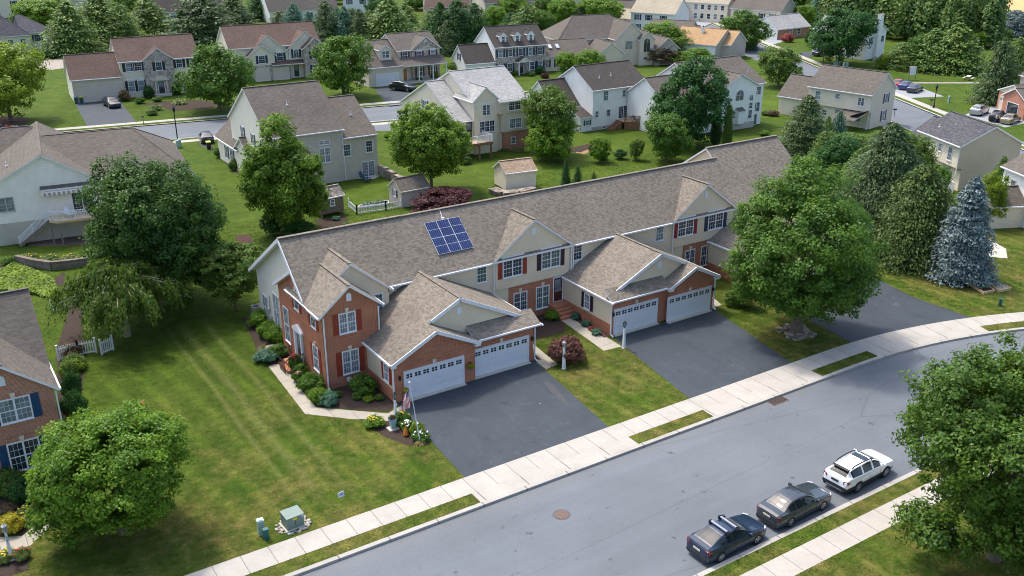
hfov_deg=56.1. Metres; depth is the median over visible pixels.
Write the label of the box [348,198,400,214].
garden fence
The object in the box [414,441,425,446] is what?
ornamental grass
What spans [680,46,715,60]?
shade tree
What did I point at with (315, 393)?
shrub
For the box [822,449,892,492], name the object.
parked car
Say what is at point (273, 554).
pavement
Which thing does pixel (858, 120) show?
window
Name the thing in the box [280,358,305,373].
brick steps
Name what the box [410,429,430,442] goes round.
flowering plant
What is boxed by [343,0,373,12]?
shuttered gable house
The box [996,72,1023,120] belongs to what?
brick garage house
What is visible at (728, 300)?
shrub
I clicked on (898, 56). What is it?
tree
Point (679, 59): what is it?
shade tree
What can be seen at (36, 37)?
window
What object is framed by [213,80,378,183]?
walkout house
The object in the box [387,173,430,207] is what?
garden shed
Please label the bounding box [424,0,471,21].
dark roof house
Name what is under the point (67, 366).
shrub
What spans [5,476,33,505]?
shrub
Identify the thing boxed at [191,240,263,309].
dogwood
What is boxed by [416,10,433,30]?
fir tree
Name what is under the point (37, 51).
shrub
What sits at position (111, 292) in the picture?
weeping tree
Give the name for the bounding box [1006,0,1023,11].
wheat field
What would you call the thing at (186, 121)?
back kerb
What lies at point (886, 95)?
window
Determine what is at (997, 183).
shade tree
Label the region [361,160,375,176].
sliding door
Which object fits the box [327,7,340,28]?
fir tree
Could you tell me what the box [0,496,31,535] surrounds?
mulch bed
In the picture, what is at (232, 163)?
shrub
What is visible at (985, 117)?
driveway
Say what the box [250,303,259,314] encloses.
air conditioner
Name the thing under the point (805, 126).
yard fir
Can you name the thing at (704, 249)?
window
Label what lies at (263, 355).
shrub
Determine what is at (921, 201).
hemlock
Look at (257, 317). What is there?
shrub
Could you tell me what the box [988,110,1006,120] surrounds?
parked car
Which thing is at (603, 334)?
mulch bed
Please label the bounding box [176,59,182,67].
window
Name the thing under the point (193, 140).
back pavement
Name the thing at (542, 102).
shade tree
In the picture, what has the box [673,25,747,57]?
orange roof house
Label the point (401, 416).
flowering plant
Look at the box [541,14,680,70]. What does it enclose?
stucco mansion
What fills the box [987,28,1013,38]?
shade tree
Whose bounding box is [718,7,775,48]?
shade tree
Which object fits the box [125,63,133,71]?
window
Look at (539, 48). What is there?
window
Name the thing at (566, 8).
shade tree
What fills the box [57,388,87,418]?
shrub
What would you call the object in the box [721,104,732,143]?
arborvitae
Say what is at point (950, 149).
window
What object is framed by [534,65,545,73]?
shrub
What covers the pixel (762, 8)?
taupe house
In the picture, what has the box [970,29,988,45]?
shade tree
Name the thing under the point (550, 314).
shrub
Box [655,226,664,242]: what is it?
window
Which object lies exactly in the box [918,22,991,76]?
fir tree
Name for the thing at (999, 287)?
raised bed
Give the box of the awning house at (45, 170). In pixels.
[0,121,194,246]
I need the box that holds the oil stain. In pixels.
[543,381,569,406]
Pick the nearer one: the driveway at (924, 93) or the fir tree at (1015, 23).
the driveway at (924, 93)
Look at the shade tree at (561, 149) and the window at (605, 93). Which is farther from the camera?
the window at (605, 93)
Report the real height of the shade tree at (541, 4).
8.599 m
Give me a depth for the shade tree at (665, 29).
210.06 m
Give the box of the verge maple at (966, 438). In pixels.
[888,328,1023,575]
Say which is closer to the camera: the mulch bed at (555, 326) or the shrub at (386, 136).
the mulch bed at (555, 326)
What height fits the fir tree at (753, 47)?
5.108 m
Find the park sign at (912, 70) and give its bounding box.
[908,66,916,79]
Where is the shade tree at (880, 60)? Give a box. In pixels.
[874,54,892,66]
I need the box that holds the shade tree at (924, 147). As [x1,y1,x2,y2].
[897,128,939,164]
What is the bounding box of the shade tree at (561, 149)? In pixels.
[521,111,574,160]
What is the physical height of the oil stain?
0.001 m
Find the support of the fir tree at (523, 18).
on the ground at (54, 106)
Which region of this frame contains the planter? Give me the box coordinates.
[386,417,399,431]
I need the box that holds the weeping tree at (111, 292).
[44,255,197,340]
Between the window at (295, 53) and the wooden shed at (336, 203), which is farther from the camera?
the window at (295, 53)
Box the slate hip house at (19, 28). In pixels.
[0,14,51,50]
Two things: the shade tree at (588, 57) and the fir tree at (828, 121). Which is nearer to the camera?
the fir tree at (828, 121)
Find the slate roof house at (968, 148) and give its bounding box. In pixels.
[910,111,1023,192]
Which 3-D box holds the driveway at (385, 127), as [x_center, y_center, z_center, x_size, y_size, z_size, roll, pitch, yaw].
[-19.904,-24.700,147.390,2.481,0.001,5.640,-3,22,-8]
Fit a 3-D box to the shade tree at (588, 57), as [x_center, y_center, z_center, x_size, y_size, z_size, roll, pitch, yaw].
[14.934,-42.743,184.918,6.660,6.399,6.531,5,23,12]
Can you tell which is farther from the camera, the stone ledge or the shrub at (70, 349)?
the stone ledge
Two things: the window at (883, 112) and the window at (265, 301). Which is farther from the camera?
the window at (883, 112)
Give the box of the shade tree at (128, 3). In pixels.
[111,0,144,20]
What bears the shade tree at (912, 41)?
on the ground at (54, 106)
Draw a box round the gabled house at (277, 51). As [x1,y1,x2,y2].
[216,21,324,81]
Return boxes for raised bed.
[357,199,388,208]
[967,282,994,294]
[982,277,1011,292]
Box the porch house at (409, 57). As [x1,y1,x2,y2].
[346,30,447,86]
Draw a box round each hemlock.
[827,122,932,260]
[864,162,956,281]
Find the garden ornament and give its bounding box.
[403,425,408,435]
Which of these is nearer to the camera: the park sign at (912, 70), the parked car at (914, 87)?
the parked car at (914, 87)
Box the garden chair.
[63,206,74,217]
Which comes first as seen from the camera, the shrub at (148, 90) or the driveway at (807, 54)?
the shrub at (148, 90)
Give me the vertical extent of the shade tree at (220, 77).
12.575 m
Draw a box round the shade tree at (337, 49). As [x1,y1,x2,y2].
[307,32,374,94]
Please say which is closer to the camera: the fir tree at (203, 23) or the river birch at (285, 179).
the river birch at (285, 179)
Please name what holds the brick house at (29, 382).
on the ground at (54, 106)
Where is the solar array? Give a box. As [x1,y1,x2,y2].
[424,217,472,254]
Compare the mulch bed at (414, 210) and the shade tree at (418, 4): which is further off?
the shade tree at (418, 4)
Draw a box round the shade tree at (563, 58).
[555,51,578,73]
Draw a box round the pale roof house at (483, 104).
[399,65,529,159]
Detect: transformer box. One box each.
[279,505,305,532]
[833,60,840,65]
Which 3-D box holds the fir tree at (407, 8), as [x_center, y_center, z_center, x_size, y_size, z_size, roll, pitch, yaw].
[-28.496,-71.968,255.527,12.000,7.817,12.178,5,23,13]
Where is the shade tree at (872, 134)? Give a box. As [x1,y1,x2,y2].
[867,130,911,141]
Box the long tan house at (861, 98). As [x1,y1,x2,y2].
[777,64,897,129]
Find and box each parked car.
[0,123,13,127]
[101,96,120,108]
[198,131,213,143]
[389,80,416,91]
[686,513,765,562]
[756,481,831,527]
[812,49,823,56]
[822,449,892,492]
[894,79,903,86]
[898,80,911,89]
[906,83,923,92]
[969,104,989,115]
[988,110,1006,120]
[1000,113,1021,124]
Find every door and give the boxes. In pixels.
[75,87,96,102]
[99,85,119,100]
[157,80,165,93]
[253,68,270,81]
[273,66,289,80]
[293,65,299,76]
[296,333,300,355]
[376,72,399,86]
[403,68,407,79]
[403,355,466,401]
[465,122,472,136]
[475,334,530,379]
[518,63,523,72]
[553,276,562,302]
[613,297,658,336]
[666,285,711,323]
[997,96,1003,109]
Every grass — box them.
[256,343,265,352]
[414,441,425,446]
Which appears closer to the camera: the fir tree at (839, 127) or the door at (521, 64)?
the fir tree at (839, 127)
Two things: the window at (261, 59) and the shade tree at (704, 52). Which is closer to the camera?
the window at (261, 59)
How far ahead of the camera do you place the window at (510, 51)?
189.61 m
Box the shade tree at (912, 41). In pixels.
[903,32,931,65]
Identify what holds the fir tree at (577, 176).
on the ground at (54, 106)
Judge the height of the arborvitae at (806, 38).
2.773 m
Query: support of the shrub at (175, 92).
on the ground at (54, 106)
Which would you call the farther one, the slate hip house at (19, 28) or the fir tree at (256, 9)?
the fir tree at (256, 9)
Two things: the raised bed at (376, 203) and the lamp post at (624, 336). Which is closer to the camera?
the lamp post at (624, 336)
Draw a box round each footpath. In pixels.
[0,524,47,550]
[269,364,315,413]
[306,405,401,420]
[533,345,556,368]
[562,318,621,350]
[712,299,720,306]
[912,82,978,82]
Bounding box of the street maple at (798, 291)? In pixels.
[717,153,892,333]
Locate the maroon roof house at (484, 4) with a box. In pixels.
[472,0,536,14]
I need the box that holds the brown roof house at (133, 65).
[63,33,197,102]
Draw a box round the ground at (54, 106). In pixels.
[0,0,1023,575]
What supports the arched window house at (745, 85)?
on the ground at (54, 106)
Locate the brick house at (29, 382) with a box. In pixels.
[0,287,64,473]
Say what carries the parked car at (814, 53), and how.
on the ground at (54, 106)
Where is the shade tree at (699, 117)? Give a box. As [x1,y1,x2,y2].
[645,51,735,145]
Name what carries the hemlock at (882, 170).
on the ground at (54, 106)
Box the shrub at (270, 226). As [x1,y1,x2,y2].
[258,216,282,234]
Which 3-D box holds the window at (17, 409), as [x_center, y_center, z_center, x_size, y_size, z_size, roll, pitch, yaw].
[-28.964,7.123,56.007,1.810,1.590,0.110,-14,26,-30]
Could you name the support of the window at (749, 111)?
in the arched window house at (745, 85)
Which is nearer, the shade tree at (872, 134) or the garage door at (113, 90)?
the shade tree at (872, 134)
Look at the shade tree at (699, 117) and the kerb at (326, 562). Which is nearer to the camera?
the kerb at (326, 562)
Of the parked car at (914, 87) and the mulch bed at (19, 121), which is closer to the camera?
the mulch bed at (19, 121)
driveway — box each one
[76,100,134,125]
[374,86,409,105]
[374,124,390,130]
[397,360,607,476]
[613,309,790,398]
[696,21,710,26]
[765,39,783,45]
[800,52,813,57]
[803,279,969,341]
[895,89,942,97]
[966,106,1023,126]
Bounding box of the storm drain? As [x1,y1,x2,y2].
[766,396,788,405]
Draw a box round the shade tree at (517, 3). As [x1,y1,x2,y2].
[497,0,534,16]
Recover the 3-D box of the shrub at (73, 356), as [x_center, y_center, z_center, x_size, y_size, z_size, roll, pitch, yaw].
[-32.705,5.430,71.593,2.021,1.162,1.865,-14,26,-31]
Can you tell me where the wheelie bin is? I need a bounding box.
[205,141,210,148]
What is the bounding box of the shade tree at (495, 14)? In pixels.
[482,5,507,25]
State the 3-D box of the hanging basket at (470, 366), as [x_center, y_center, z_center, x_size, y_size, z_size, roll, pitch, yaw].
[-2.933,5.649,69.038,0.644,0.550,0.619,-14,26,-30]
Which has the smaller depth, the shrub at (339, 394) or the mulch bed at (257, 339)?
the shrub at (339, 394)
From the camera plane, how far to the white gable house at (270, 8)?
273.24 m
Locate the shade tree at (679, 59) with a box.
[665,50,687,61]
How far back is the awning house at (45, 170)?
98.41 m
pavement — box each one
[55,91,526,129]
[173,121,396,142]
[185,312,1023,575]
[711,22,1023,145]
[740,460,998,575]
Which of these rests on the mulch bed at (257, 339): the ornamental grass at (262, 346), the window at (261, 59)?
the ornamental grass at (262, 346)
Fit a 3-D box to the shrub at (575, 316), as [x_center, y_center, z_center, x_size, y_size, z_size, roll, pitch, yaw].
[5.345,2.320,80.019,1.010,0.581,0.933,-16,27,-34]
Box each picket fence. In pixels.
[49,297,77,310]
[55,337,96,360]
[98,334,113,354]
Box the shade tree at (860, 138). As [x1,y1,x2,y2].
[814,129,876,153]
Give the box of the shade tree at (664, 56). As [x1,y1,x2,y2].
[644,47,681,64]
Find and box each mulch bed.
[0,116,28,125]
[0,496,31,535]
[0,559,28,575]
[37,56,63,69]
[54,273,64,286]
[56,298,84,418]
[145,100,216,110]
[211,146,239,173]
[235,235,253,249]
[242,316,290,363]
[291,371,397,411]
[315,215,348,228]
[360,419,430,445]
[410,201,468,212]
[536,314,564,338]
[569,144,592,151]
[576,318,609,337]
[784,327,809,340]
[928,262,994,283]
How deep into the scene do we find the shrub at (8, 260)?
91.67 m
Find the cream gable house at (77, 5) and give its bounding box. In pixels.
[68,0,109,12]
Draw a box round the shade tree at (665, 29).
[642,19,694,50]
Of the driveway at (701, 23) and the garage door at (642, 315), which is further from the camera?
the driveway at (701, 23)
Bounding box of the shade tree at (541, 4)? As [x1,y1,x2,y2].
[532,0,563,11]
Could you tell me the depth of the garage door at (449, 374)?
67.86 m
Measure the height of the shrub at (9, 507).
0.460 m
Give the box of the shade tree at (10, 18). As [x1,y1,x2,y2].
[8,2,44,21]
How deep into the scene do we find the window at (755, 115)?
148.77 m
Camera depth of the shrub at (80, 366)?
70.93 m
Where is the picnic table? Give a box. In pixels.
[963,75,974,80]
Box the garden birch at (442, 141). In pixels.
[382,100,473,189]
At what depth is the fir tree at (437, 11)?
215.61 m
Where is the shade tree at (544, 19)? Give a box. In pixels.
[526,8,556,30]
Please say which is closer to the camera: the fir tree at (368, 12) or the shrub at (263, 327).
the shrub at (263, 327)
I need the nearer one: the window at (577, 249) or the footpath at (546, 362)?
the footpath at (546, 362)
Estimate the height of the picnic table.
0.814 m
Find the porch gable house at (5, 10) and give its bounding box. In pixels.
[0,0,33,17]
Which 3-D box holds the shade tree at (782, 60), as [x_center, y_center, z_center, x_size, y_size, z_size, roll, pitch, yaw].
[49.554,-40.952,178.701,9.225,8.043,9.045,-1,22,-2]
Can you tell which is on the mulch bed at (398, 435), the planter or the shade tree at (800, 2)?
the planter
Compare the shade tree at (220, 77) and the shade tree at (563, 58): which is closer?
the shade tree at (220, 77)
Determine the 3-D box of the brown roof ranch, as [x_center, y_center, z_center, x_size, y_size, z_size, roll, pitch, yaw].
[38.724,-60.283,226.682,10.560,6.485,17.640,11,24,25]
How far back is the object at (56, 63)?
204.28 m
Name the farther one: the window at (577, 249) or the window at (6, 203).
the window at (6, 203)
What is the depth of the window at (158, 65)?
169.32 m
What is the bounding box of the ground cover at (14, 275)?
[0,262,56,298]
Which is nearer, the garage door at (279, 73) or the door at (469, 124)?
the door at (469, 124)
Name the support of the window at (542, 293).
in the townhouse row
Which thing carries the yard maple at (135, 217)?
on the ground at (54, 106)
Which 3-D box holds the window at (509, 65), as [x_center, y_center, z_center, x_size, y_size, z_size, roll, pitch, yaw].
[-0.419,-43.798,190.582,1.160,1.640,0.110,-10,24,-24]
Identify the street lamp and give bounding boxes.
[172,106,177,138]
[932,84,938,107]
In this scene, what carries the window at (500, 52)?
in the dormer house at (520, 48)
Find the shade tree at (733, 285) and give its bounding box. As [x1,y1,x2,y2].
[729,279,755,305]
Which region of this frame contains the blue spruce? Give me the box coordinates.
[920,175,999,287]
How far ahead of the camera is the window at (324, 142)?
116.34 m
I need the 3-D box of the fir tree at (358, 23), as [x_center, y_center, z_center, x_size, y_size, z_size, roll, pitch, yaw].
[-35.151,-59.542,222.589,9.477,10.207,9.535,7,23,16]
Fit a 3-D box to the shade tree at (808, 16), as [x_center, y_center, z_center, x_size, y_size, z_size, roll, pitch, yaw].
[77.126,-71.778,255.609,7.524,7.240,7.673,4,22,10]
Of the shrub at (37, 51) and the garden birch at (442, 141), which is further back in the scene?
the shrub at (37, 51)
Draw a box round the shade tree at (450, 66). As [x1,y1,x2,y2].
[443,62,457,69]
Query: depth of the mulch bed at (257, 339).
76.18 m
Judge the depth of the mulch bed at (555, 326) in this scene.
78.49 m
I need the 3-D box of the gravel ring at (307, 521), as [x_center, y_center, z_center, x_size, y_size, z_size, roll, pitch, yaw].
[-12.285,13.237,53.743,1.996,0.080,1.833,-14,26,-30]
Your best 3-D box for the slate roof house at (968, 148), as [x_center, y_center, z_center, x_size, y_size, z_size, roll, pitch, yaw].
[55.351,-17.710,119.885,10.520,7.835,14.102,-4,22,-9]
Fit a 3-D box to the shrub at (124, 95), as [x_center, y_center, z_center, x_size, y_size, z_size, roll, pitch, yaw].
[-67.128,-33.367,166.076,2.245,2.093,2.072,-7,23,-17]
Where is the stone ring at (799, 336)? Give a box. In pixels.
[775,323,816,340]
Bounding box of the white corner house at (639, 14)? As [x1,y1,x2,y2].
[620,0,690,28]
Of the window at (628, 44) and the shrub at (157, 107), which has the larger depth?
the window at (628, 44)
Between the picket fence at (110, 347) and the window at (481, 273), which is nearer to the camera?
the picket fence at (110, 347)
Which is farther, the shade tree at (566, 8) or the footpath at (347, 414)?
the shade tree at (566, 8)
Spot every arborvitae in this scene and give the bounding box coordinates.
[709,106,722,145]
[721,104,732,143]
[804,32,809,41]
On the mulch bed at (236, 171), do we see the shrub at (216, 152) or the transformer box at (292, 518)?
the shrub at (216, 152)
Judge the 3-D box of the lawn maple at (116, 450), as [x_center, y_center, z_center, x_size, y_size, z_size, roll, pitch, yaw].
[-21.570,10.029,51.889,8.824,7.618,8.758,-1,22,-3]
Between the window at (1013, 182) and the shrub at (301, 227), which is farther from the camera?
the window at (1013, 182)
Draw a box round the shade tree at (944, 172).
[933,163,954,197]
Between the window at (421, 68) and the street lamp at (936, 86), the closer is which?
the street lamp at (936, 86)
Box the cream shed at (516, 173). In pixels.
[493,157,537,189]
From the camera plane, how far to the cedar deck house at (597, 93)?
145.64 m
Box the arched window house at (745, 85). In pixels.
[626,55,766,132]
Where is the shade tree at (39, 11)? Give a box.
[7,0,79,27]
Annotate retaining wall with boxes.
[14,255,91,270]
[377,165,402,180]
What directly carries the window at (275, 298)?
in the townhouse row
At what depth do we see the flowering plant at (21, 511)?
53.92 m
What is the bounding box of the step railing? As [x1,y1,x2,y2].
[279,353,304,372]
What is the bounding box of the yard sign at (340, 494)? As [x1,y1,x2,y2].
[338,491,344,498]
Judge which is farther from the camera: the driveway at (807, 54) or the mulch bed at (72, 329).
the driveway at (807, 54)
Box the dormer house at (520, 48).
[450,23,547,75]
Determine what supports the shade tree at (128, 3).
on the ground at (54, 106)
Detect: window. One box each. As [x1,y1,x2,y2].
[0,197,15,212]
[0,394,34,426]
[6,436,39,471]
[34,34,40,41]
[71,192,90,212]
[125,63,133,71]
[128,81,135,91]
[134,62,141,71]
[137,80,144,90]
[155,62,162,70]
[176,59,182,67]
[258,55,265,63]
[262,293,267,315]
[272,292,281,331]
[276,53,283,60]
[282,305,290,344]
[292,289,298,312]
[293,49,298,57]
[310,315,316,330]
[312,343,319,373]
[318,140,329,145]
[319,147,330,163]
[330,199,335,206]
[338,310,356,335]
[341,348,360,375]
[343,144,350,156]
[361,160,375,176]
[365,140,372,152]
[373,292,383,309]
[382,51,389,58]
[383,362,388,383]
[417,67,422,76]
[476,267,487,284]
[479,120,494,133]
[482,104,489,115]
[498,50,502,57]
[502,258,522,279]
[507,63,511,71]
[508,49,512,56]
[508,101,520,110]
[509,117,521,128]
[511,136,515,143]
[513,290,526,310]
[518,48,522,55]
[528,47,532,55]
[530,61,534,69]
[536,284,549,309]
[538,47,542,54]
[541,249,560,270]
[572,245,582,261]
[583,292,590,310]
[603,90,608,100]
[606,109,610,116]
[618,105,626,118]
[625,40,632,49]
[643,38,650,51]
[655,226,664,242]
[677,219,693,237]
[684,248,695,262]
[700,245,708,266]
[707,213,723,230]
[735,90,743,101]
[747,109,751,118]
[754,114,756,124]
[755,102,759,111]
[756,86,761,94]
[815,90,820,99]
[834,93,840,99]
[846,117,860,122]
[857,97,864,106]
[881,110,885,121]
[884,93,888,103]
[938,142,942,151]
[946,145,952,161]
[1005,101,1018,113]
[1010,179,1016,184]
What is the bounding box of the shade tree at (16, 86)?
[0,38,52,120]
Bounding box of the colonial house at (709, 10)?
[685,0,734,22]
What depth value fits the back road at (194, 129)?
148.41 m
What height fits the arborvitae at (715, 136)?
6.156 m
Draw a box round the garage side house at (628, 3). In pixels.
[609,0,634,7]
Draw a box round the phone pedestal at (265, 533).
[262,527,268,540]
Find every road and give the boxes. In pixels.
[69,105,401,139]
[300,330,1023,575]
[704,24,1023,154]
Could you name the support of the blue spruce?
on the ground at (54, 106)
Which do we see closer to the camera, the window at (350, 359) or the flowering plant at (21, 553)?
the flowering plant at (21, 553)
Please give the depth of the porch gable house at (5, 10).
281.45 m
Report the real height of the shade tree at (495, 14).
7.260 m
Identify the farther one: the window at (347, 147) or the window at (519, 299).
the window at (347, 147)
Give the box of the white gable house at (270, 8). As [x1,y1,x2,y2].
[259,0,337,22]
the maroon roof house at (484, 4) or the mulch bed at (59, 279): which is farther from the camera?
the maroon roof house at (484, 4)
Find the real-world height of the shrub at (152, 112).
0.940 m
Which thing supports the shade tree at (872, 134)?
on the ground at (54, 106)
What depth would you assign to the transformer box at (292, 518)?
53.35 m
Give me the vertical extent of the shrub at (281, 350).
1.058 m
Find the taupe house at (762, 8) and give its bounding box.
[730,0,796,24]
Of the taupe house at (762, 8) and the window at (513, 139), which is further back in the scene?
the taupe house at (762, 8)
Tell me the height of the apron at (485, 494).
0.001 m
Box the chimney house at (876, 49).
[812,12,888,59]
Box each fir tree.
[36,0,108,59]
[73,0,141,47]
[99,3,147,48]
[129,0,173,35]
[158,0,240,48]
[169,10,200,45]
[213,0,258,26]
[243,0,265,22]
[266,11,284,22]
[280,3,304,21]
[302,12,315,29]
[309,1,342,41]
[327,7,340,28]
[332,6,354,39]
[346,9,374,40]
[348,8,355,19]
[362,10,375,32]
[363,0,420,39]
[393,3,421,31]
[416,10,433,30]
[422,1,455,53]
[433,0,478,54]
[433,20,465,56]
[465,2,491,43]
[498,12,518,24]
[508,6,540,28]
[559,159,571,185]
[569,5,588,15]
[572,166,582,182]
[589,172,595,179]
[745,33,759,49]
[805,131,837,177]
[806,0,821,26]
[822,116,834,134]
[829,150,863,195]
[830,110,848,134]
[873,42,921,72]
[895,27,963,75]
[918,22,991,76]
[963,38,1019,106]
[989,156,1008,180]
[992,36,1023,85]
[993,10,1023,38]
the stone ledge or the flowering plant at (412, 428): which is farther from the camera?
the stone ledge
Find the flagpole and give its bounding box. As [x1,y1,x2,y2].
[402,381,419,439]
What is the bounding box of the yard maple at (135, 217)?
[73,150,229,304]
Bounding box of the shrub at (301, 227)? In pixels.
[282,218,315,234]
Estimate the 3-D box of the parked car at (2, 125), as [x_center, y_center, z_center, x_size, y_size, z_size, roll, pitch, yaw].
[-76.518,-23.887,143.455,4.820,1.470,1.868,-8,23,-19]
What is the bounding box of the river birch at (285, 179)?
[236,111,332,234]
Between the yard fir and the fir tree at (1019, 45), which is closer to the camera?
the yard fir
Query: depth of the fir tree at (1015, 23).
242.34 m
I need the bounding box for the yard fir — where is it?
[778,94,833,161]
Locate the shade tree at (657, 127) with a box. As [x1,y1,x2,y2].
[643,112,695,161]
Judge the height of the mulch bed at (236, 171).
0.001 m
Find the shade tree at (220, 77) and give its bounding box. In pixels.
[171,41,256,110]
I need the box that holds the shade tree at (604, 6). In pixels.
[576,0,625,17]
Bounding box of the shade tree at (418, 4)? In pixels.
[401,0,422,9]
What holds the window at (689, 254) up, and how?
in the townhouse row
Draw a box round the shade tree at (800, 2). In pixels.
[793,0,811,6]
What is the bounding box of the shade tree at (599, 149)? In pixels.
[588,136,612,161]
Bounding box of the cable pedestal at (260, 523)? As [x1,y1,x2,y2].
[256,517,263,535]
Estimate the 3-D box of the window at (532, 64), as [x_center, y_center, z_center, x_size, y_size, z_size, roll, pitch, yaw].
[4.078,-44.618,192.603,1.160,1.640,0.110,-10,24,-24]
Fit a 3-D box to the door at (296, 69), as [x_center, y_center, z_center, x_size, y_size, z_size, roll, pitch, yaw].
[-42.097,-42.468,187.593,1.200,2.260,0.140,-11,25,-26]
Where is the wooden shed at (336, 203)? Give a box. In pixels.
[310,184,344,217]
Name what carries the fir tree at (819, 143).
on the ground at (54, 106)
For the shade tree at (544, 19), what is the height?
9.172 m
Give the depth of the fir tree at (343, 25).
222.21 m
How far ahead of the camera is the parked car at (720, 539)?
51.26 m
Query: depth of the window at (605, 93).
144.30 m
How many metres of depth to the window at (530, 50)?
191.40 m
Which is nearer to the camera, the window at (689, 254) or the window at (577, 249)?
the window at (577, 249)
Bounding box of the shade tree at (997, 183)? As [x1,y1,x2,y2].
[981,168,1010,224]
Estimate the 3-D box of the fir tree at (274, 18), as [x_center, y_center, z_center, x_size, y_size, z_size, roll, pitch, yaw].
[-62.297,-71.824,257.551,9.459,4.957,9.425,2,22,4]
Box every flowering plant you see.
[0,546,14,564]
[11,545,31,561]
[16,502,34,522]
[22,252,38,258]
[39,253,58,260]
[58,253,79,259]
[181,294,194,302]
[288,353,301,369]
[291,370,302,381]
[363,414,385,427]
[395,410,412,428]
[400,419,412,432]
[408,421,425,432]
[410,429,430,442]
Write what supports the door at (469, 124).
in the pale roof house at (483, 104)
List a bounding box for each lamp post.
[1,523,13,561]
[392,392,396,414]
[561,340,565,369]
[621,321,626,348]
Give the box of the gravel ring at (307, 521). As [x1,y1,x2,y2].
[275,515,311,535]
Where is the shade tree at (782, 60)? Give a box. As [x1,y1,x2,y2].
[757,46,803,85]
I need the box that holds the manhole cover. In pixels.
[552,509,570,519]
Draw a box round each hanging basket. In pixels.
[402,387,409,399]
[467,362,474,369]
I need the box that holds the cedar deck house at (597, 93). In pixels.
[530,60,643,131]
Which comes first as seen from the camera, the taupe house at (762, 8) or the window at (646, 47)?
the window at (646, 47)
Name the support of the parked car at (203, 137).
on the driveway
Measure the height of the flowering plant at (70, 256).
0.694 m
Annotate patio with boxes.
[25,234,92,245]
[984,236,1006,257]
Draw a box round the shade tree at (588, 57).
[573,48,606,64]
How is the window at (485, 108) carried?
in the pale roof house at (483, 104)
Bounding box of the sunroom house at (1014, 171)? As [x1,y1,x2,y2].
[981,153,1023,228]
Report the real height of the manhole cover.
0.018 m
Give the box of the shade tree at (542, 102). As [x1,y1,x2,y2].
[519,84,580,154]
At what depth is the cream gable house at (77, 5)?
265.81 m
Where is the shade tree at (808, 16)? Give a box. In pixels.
[793,4,816,24]
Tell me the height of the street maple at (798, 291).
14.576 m
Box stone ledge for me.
[488,186,536,196]
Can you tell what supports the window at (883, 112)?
in the long tan house at (861, 98)
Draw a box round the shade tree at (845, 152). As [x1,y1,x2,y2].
[807,132,863,184]
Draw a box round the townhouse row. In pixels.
[248,135,829,405]
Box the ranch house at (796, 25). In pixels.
[760,13,810,39]
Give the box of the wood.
[807,0,1012,45]
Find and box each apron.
[472,437,637,501]
[704,371,820,415]
[868,326,987,355]
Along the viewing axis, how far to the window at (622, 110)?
147.07 m
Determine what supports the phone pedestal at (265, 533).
on the ground at (54, 106)
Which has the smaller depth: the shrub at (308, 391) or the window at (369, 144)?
the shrub at (308, 391)
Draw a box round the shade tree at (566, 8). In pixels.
[546,0,577,22]
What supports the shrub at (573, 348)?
on the ground at (54, 106)
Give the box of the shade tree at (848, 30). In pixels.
[806,7,880,63]
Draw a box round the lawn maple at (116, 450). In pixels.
[22,398,194,549]
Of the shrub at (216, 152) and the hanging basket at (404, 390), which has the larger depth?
the shrub at (216, 152)
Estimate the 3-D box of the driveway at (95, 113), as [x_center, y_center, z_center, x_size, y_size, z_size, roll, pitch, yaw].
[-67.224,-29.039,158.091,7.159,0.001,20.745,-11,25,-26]
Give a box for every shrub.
[0,256,16,264]
[0,466,26,498]
[0,502,18,513]
[0,511,25,534]
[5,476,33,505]
[23,48,44,59]
[44,47,61,58]
[57,359,78,377]
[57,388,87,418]
[58,341,86,356]
[59,352,86,367]
[59,371,82,396]
[60,358,85,371]
[118,89,130,100]
[134,97,144,103]
[142,84,154,97]
[145,109,157,114]
[146,104,164,110]
[151,96,161,101]
[171,81,181,94]
[172,97,187,104]
[213,147,219,157]
[228,158,237,169]
[245,307,267,327]
[252,348,277,362]
[255,319,274,337]
[258,216,282,234]
[262,324,282,342]
[267,342,288,357]
[282,218,315,234]
[292,362,308,373]
[295,370,324,390]
[304,386,319,398]
[306,387,333,404]
[316,389,338,407]
[333,390,341,397]
[347,372,378,395]
[352,392,361,399]
[362,395,374,402]
[373,394,383,400]
[383,131,390,139]
[410,186,473,210]
[431,71,439,77]
[461,156,471,164]
[525,71,534,75]
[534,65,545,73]
[540,73,549,77]
[544,309,560,320]
[546,334,586,364]
[570,312,580,319]
[581,319,590,326]
[590,327,601,335]
[724,290,741,307]
[759,130,771,135]
[766,110,779,115]
[780,33,793,41]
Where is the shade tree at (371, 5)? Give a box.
[363,0,382,12]
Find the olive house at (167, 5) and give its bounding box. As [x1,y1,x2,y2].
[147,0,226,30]
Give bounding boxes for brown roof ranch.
[650,18,700,38]
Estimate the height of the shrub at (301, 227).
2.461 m
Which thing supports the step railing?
attached to the brick steps
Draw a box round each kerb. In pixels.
[65,104,397,131]
[283,327,1023,575]
[693,462,939,575]
[707,22,1023,149]
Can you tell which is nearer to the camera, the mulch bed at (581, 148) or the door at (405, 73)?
the mulch bed at (581, 148)

